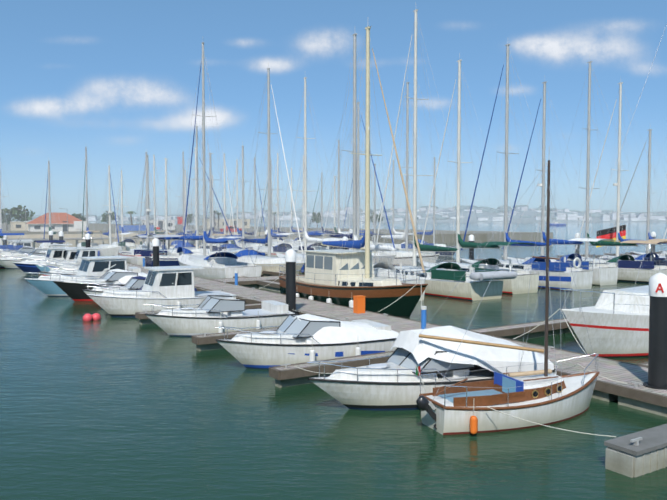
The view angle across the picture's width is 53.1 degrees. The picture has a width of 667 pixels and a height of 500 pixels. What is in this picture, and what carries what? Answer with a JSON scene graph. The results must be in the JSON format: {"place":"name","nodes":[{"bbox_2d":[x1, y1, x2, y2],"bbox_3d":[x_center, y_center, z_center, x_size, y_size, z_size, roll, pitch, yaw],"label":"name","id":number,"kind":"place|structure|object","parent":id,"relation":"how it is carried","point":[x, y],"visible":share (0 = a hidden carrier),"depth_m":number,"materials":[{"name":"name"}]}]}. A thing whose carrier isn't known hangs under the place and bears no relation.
{"place":"outdoors","nodes":[
{"label":"outdoors","id":0,"kind":"place"},
{"bbox_2d":[1,205,552,247],"bbox_3d":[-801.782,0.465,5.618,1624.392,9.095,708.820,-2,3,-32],"label":"quay land","id":1,"kind":"structure","parent":0,"point":[71,237],"depth_m":134.60,"materials":[{"name":"grey concrete"}]},
{"bbox_2d":[0,222,666,499],"bbox_3d":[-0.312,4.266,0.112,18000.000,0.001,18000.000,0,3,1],"label":"water","id":2,"kind":"structure","parent":0,"point":[107,406],"depth_m":13.64,"materials":[{"name":"teal liquid"}]},
{"bbox_2d":[0,158,12,244],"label":"yacht","id":3,"kind":"object","parent":2,"relation":"on","point":[1,226],"depth_m":74.84,"materials":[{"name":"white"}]},
{"bbox_2d":[0,200,22,251],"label":"yacht","id":4,"kind":"object","parent":2,"relation":"on","point":[3,247],"depth_m":68.56,"materials":[{"name":"blue"}]},
{"bbox_2d":[0,208,26,267],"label":"yacht","id":5,"kind":"object","parent":2,"relation":"on","point":[10,254],"visible":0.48,"depth_m":59.46,"materials":[{"name":"white plastic"}]},
{"bbox_2d":[0,246,34,251],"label":"motorboat","id":6,"kind":"object","parent":2,"relation":"on","point":[16,250],"depth_m":67.70,"materials":[{"name":"white plastic"}]},
{"bbox_2d":[2,248,33,252],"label":"motorboat","id":7,"kind":"object","parent":2,"relation":"on","point":[29,250],"depth_m":64.70,"materials":[{"name":"white plastic"}]},
{"bbox_2d":[7,240,31,244],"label":"motorboat","id":8,"kind":"object","parent":2,"relation":"on","point":[10,242],"depth_m":72.69,"materials":[{"name":"white plastic"}]},
{"bbox_2d":[12,241,33,246],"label":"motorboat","id":9,"kind":"object","parent":2,"relation":"on","point":[26,243],"depth_m":70.08,"materials":[{"name":"white plastic"}]},
{"bbox_2d":[8,248,47,253],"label":"motorboat","id":10,"kind":"object","parent":2,"relation":"on","point":[37,250],"visible":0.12,"depth_m":62.62,"materials":[{"name":"white plastic"}]},
{"bbox_2d":[0,240,64,268],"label":"motorboat","id":11,"kind":"object","parent":2,"relation":"on","point":[6,263],"visible":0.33,"depth_m":58.19,"materials":[{"name":"white plastic"}]},
{"bbox_2d":[12,247,77,273],"bbox_3d":[-22.110,1.053,53.520,6.692,2.467,2.545,-2,3,-33],"label":"motorboat","id":12,"kind":"object","parent":2,"relation":"on","point":[57,253],"visible":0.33,"depth_m":52.49,"materials":[{"name":"blue"}]},
{"bbox_2d":[19,244,71,260],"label":"motorboat","id":13,"kind":"object","parent":2,"relation":"on","point":[28,258],"visible":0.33,"depth_m":55.91,"materials":[{"name":"white plastic"}]},
{"bbox_2d":[39,161,67,249],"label":"yacht","id":14,"kind":"object","parent":2,"relation":"on","point":[44,245],"depth_m":77.74,"materials":[{"name":"white"}]},
{"bbox_2d":[35,249,77,271],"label":"motorboat","id":15,"kind":"object","parent":2,"relation":"on","point":[70,254],"visible":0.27,"depth_m":50.28,"materials":[{"name":"blue"}]},
{"bbox_2d":[46,247,103,269],"bbox_3d":[-18.204,1.119,48.145,4.882,2.529,2.097,-2,3,-31],"label":"motorboat","id":16,"kind":"object","parent":2,"relation":"on","point":[87,252],"visible":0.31,"depth_m":47.60,"materials":[{"name":"white plastic"}]},
{"bbox_2d":[25,256,134,295],"bbox_3d":[-13.800,1.621,38.634,7.638,2.388,2.835,-2,3,-36],"label":"motorboat","id":17,"kind":"object","parent":2,"relation":"on","point":[89,266],"visible":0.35,"depth_m":37.63,"materials":[{"name":"blue"}]},
{"bbox_2d":[77,147,103,247],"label":"yacht","id":18,"kind":"object","parent":2,"relation":"on","point":[81,245],"depth_m":80.10,"materials":[{"name":"white"}]},
{"bbox_2d":[53,262,127,270],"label":"motorboat","id":19,"kind":"object","parent":2,"relation":"on","point":[72,266],"visible":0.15,"depth_m":44.10,"materials":[{"name":"white plastic"}]},
{"bbox_2d":[39,266,146,275],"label":"motorboat","id":20,"kind":"object","parent":2,"relation":"on","point":[135,269],"visible":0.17,"depth_m":40.81,"materials":[{"name":"white plastic"}]},
{"bbox_2d":[52,269,146,301],"bbox_3d":[-11.655,1.975,35.983,6.568,1.922,2.449,-2,3,-32],"label":"motorboat","id":21,"kind":"object","parent":2,"relation":"on","point":[72,288],"visible":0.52,"depth_m":34.76,"materials":[{"name":"white plastic"}]},
{"bbox_2d":[91,165,121,255],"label":"yacht","id":22,"kind":"object","parent":2,"relation":"on","point":[109,249],"depth_m":73.15,"materials":[{"name":"white plastic"}]},
{"bbox_2d":[112,167,141,250],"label":"yacht","id":23,"kind":"object","parent":2,"relation":"on","point":[126,246],"depth_m":81.91,"materials":[{"name":"white"}]},
{"bbox_2d":[81,276,196,300],"bbox_3d":[-9.636,2.176,33.170,5.468,1.777,2.275,-1,3,-28],"label":"motorboat","id":24,"kind":"object","parent":2,"relation":"on","point":[135,283],"visible":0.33,"depth_m":32.42,"materials":[{"name":"white plastic"}]},
{"bbox_2d":[118,155,165,262],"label":"yacht","id":25,"kind":"object","parent":2,"relation":"on","point":[145,248],"visible":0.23,"depth_m":61.66,"materials":[{"name":"white"}]},
{"bbox_2d":[136,152,165,249],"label":"yacht","id":26,"kind":"object","parent":2,"relation":"on","point":[137,246],"depth_m":76.77,"materials":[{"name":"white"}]},
{"bbox_2d":[83,265,236,320],"bbox_3d":[-7.929,2.005,30.227,6.727,2.386,2.568,-1,3,-29],"label":"motorboat","id":27,"kind":"object","parent":2,"relation":"on","point":[168,285],"visible":0.75,"depth_m":29.46,"materials":[{"name":"white plastic"}]},
{"bbox_2d":[143,155,176,247],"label":"yacht","id":28,"kind":"object","parent":2,"relation":"on","point":[155,223],"depth_m":84.02,"materials":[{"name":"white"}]},
{"bbox_2d":[122,158,226,253],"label":"yacht","id":29,"kind":"object","parent":2,"relation":"on","point":[167,218],"depth_m":65.19,"materials":[{"name":"grey metal"}]},
{"bbox_2d":[163,170,192,248],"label":"yacht","id":30,"kind":"object","parent":2,"relation":"on","point":[179,233],"depth_m":78.81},
{"bbox_2d":[131,148,236,265],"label":"yacht","id":31,"kind":"object","parent":2,"relation":"on","point":[137,260],"visible":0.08,"depth_m":61.64,"materials":[{"name":"white"}]},
{"bbox_2d":[175,152,202,246],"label":"yacht","id":32,"kind":"object","parent":2,"relation":"on","point":[193,242],"depth_m":86.03,"materials":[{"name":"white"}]},
{"bbox_2d":[162,121,217,251],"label":"yacht","id":33,"kind":"object","parent":2,"relation":"on","point":[192,248],"depth_m":63.51,"materials":[{"name":"white"}]},
{"bbox_2d":[145,153,245,266],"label":"yacht","id":34,"kind":"object","parent":2,"relation":"on","point":[168,260],"visible":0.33,"depth_m":57.28,"materials":[{"name":"white plastic"}]},
{"bbox_2d":[178,42,261,278],"bbox_3d":[-9.382,-6.946,50.148,4.010,18.461,12.574,-2,3,-32],"label":"yacht","id":35,"kind":"object","parent":2,"relation":"on","point":[220,265],"visible":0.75,"depth_m":48.93,"materials":[{"name":"white plastic"}]},
{"bbox_2d":[206,175,234,244],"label":"yacht","id":36,"kind":"object","parent":2,"relation":"on","point":[214,231],"depth_m":88.55,"materials":[{"name":"black"}]},
{"bbox_2d":[144,295,297,336],"bbox_3d":[-4.326,2.596,25.370,5.668,1.645,2.580,-1,3,-27],"label":"motorboat","id":37,"kind":"object","parent":2,"relation":"on","point":[209,313],"visible":0.83,"depth_m":24.59,"materials":[{"name":"white plastic"}]},
{"bbox_2d":[206,154,235,246],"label":"yacht","id":38,"kind":"object","parent":2,"relation":"on","point":[224,201],"depth_m":80.44,"materials":[{"name":"white"}]},
{"bbox_2d":[113,229,352,255],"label":"pontoon","id":39,"kind":"object","parent":2,"relation":"on","point":[266,231],"depth_m":78.68,"materials":[{"name":"concrete"}]},
{"bbox_2d":[228,160,255,244],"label":"yacht","id":40,"kind":"object","parent":2,"relation":"on","point":[237,205],"depth_m":90.84,"materials":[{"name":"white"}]},
{"bbox_2d":[219,146,267,255],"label":"yacht","id":41,"kind":"object","parent":2,"relation":"on","point":[232,248],"visible":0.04,"depth_m":65.37,"materials":[{"name":"white"}]},
{"bbox_2d":[236,158,265,249],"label":"yacht","id":42,"kind":"object","parent":2,"relation":"on","point":[249,245],"depth_m":82.49,"materials":[{"name":"white"}]},
{"bbox_2d":[215,62,304,275],"bbox_3d":[-5.594,-6.168,52.532,4.458,16.690,12.472,-2,3,-34],"label":"yacht","id":43,"kind":"object","parent":2,"relation":"on","point":[268,263],"visible":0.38,"depth_m":51.60,"materials":[{"name":"white plastic"}]},
{"bbox_2d":[259,183,291,245],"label":"yacht","id":44,"kind":"object","parent":2,"relation":"on","point":[275,239],"depth_m":91.98,"materials":[{"name":"white"}]},
{"bbox_2d":[253,160,303,256],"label":"yacht","id":45,"kind":"object","parent":2,"relation":"on","point":[282,248],"depth_m":69.11,"materials":[{"name":"white"}]},
{"bbox_2d":[267,153,295,246],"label":"yacht","id":46,"kind":"object","parent":2,"relation":"on","point":[274,244],"depth_m":85.70,"materials":[{"name":"white"}]},
{"bbox_2d":[280,165,312,241],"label":"yacht","id":47,"kind":"object","parent":2,"relation":"on","point":[294,231],"depth_m":94.77,"materials":[{"name":"white"}]},
{"bbox_2d":[214,314,398,368],"bbox_3d":[-0.816,2.782,20.021,5.668,1.758,2.580,-1,3,-27],"label":"motorboat","id":48,"kind":"object","parent":2,"relation":"on","point":[296,338],"visible":0.85,"depth_m":19.27,"materials":[{"name":"white plastic"}]},
{"bbox_2d":[287,169,328,249],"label":"yacht","id":49,"kind":"object","parent":2,"relation":"on","point":[315,247],"depth_m":70.83,"materials":[{"name":"white plastic"}]},
{"bbox_2d":[289,162,329,245],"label":"yacht","id":50,"kind":"object","parent":2,"relation":"on","point":[298,243],"depth_m":89.05,"materials":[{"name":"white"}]},
{"bbox_2d":[276,77,360,272],"bbox_3d":[-1.887,-6.386,55.109,4.142,16.893,12.879,-2,3,-32],"label":"yacht","id":51,"kind":"object","parent":2,"relation":"on","point":[299,256],"visible":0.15,"depth_m":55.82,"materials":[{"name":"white"}]},
{"bbox_2d":[308,173,348,238],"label":"yacht","id":52,"kind":"object","parent":2,"relation":"on","point":[321,209],"depth_m":97.11,"materials":[{"name":"blue"}]},
{"bbox_2d":[0,118,666,241],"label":"haze","id":53,"kind":"object","parent":2,"relation":"on","point":[340,187],"depth_m":129.43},
{"bbox_2d":[323,176,348,240],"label":"yacht","id":54,"kind":"object","parent":2,"relation":"on","point":[335,226],"depth_m":90.34,"materials":[{"name":"blue"}]},
{"bbox_2d":[8,205,666,222],"bbox_3d":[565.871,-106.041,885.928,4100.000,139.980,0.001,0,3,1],"label":"haze","id":55,"kind":"object","parent":2,"relation":"on","point":[446,215],"depth_m":895.37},
{"bbox_2d":[302,102,395,262],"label":"yacht","id":56,"kind":"object","parent":2,"relation":"on","point":[383,257],"visible":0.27,"depth_m":56.33,"materials":[{"name":"grey"}]},
{"bbox_2d":[318,140,384,252],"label":"yacht","id":57,"kind":"object","parent":2,"relation":"on","point":[338,190],"depth_m":73.72,"materials":[{"name":"blue"}]},
{"bbox_2d":[38,231,666,477],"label":"pontoon","id":58,"kind":"object","parent":2,"relation":"on","point":[639,453],"visible":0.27,"depth_m":17.36,"materials":[{"name":"concrete"}]},
{"bbox_2d":[199,275,626,436],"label":"mooring lines","id":59,"kind":"object","parent":58,"relation":"attached to","point":[513,338],"visible":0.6,"depth_m":16.63,"materials":[{"name":"beige fabric"}]},
{"bbox_2d":[279,26,428,317],"bbox_3d":[0.923,-3.858,31.935,3.776,13.944,10.290,-2,3,-35],"label":"sailboat","id":60,"kind":"object","parent":2,"relation":"on","point":[342,277],"visible":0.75,"depth_m":31.13,"materials":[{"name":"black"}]},
{"bbox_2d":[343,155,384,244],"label":"yacht","id":61,"kind":"object","parent":2,"relation":"on","point":[360,214],"depth_m":92.98,"materials":[{"name":"black"}]},
{"bbox_2d":[342,164,398,248],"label":"yacht","id":62,"kind":"object","parent":2,"relation":"on","point":[375,212],"depth_m":74.80,"materials":[{"name":"black"}]},
{"bbox_2d":[323,33,424,300],"bbox_3d":[1.675,-5.117,38.631,3.391,15.852,9.575,-2,3,-33],"label":"yacht","id":63,"kind":"object","parent":2,"relation":"on","point":[388,267],"visible":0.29,"depth_m":38.81,"materials":[{"name":"white plastic"}]},
{"bbox_2d":[371,156,434,254],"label":"yacht","id":64,"kind":"object","parent":2,"relation":"on","point":[401,246],"depth_m":78.11,"materials":[{"name":"white"}]},
{"bbox_2d":[370,82,438,266],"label":"yacht","id":65,"kind":"object","parent":2,"relation":"on","point":[399,257],"visible":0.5,"depth_m":57.49,"materials":[{"name":"white"}]},
{"bbox_2d":[398,156,455,256],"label":"yacht","id":66,"kind":"object","parent":2,"relation":"on","point":[446,254],"depth_m":79.57,"materials":[{"name":"white metal"}]},
{"bbox_2d":[307,326,555,410],"bbox_3d":[2.251,2.842,15.928,6.267,2.009,2.200,-1,3,-25],"label":"covered cruiser","id":67,"kind":"object","parent":2,"relation":"on","point":[392,382],"visible":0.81,"depth_m":15.21,"materials":[{"name":"white plastic"}]},
{"bbox_2d":[210,231,660,291],"bbox_3d":[19.521,0.576,58.656,63.540,4.060,16.660,-2,3,-32],"label":"pontoon","id":68,"kind":"object","parent":2,"relation":"on","point":[268,277],"visible":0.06,"depth_m":44.10,"materials":[{"name":"concrete"}]},
{"bbox_2d":[372,9,516,300],"bbox_3d":[5.632,-6.110,39.724,3.477,17.737,11.891,-2,3,-30],"label":"yacht","id":69,"kind":"object","parent":2,"relation":"on","point":[472,286],"visible":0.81,"depth_m":37.60,"materials":[{"name":"white plastic"}]},
{"bbox_2d":[417,60,538,293],"bbox_3d":[8.476,-5.033,42.654,3.692,15.318,10.075,-2,3,-31],"label":"yacht","id":70,"kind":"object","parent":2,"relation":"on","point":[519,284],"visible":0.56,"depth_m":42.01,"materials":[{"name":"white plastic"}]},
{"bbox_2d":[416,146,599,434],"bbox_3d":[3.851,0.855,14.084,4.489,6.148,2.172,0,3,-3],"label":"sloop","id":71,"kind":"object","parent":2,"relation":"on","point":[545,396],"visible":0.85,"depth_m":13.96,"materials":[{"name":"white"}]},
{"bbox_2d":[460,44,592,289],"bbox_3d":[12.222,-5.898,44.683,3.149,16.863,10.593,-2,3,-34],"label":"yacht","id":72,"kind":"object","parent":2,"relation":"on","point":[561,276],"visible":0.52,"depth_m":43.25,"materials":[{"name":"white plastic"}]},
{"bbox_2d":[546,222,565,225],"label":"river boat","id":73,"kind":"object","parent":2,"relation":"on","point":[553,224],"depth_m":474.95,"materials":[{"name":"white"}]},
{"bbox_2d":[501,81,617,285],"bbox_3d":[15.446,-5.026,47.372,3.194,14.878,9.575,-2,3,-32],"label":"yacht","id":74,"kind":"object","parent":2,"relation":"on","point":[604,274],"visible":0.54,"depth_m":46.83,"materials":[{"name":"white"}]},
{"bbox_2d":[537,61,666,282],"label":"yacht","id":75,"kind":"object","parent":2,"relation":"on","point":[628,266],"visible":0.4,"depth_m":47.16,"materials":[{"name":"white plastic"}]},
{"bbox_2d":[560,24,666,357],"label":"boat","id":76,"kind":"object","parent":2,"relation":"on","point":[616,321],"visible":0.69,"depth_m":20.43,"materials":[{"name":"white"}]},
{"bbox_2d":[573,82,666,260],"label":"yacht","id":77,"kind":"object","parent":2,"relation":"on","point":[620,238],"visible":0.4,"depth_m":52.25,"materials":[{"name":"white"}]},
{"bbox_2d":[596,225,627,246],"bbox_3d":[22.747,-0.801,54.374,2.443,2.602,0.108,1,3,21],"label":"flag","id":78,"kind":"object","parent":77,"relation":"attached to","point":[606,233],"visible":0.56,"depth_m":54.41,"materials":[{"name":"red fabric"}]},
{"bbox_2d":[603,129,666,257],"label":"yacht","id":79,"kind":"object","parent":2,"relation":"on","point":[649,165],"visible":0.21,"depth_m":54.54,"materials":[{"name":"white"}]},
{"bbox_2d":[630,135,666,256],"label":"yacht","id":80,"kind":"object","parent":2,"relation":"on","point":[640,253],"visible":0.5,"depth_m":58.85,"materials":[{"name":"white"}]},
{"bbox_2d":[0,0,666,219],"label":"sky","id":81,"kind":"structure","parent":0,"point":[103,62],"materials":[{"name":"blue"}]},
{"bbox_2d":[8,205,666,221],"bbox_3d":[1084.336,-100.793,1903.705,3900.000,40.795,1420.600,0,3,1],"label":"shore town","id":82,"kind":"object","parent":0,"point":[529,217],"depth_m":1331.83,"materials":[{"name":"grey concrete"}]}
]}

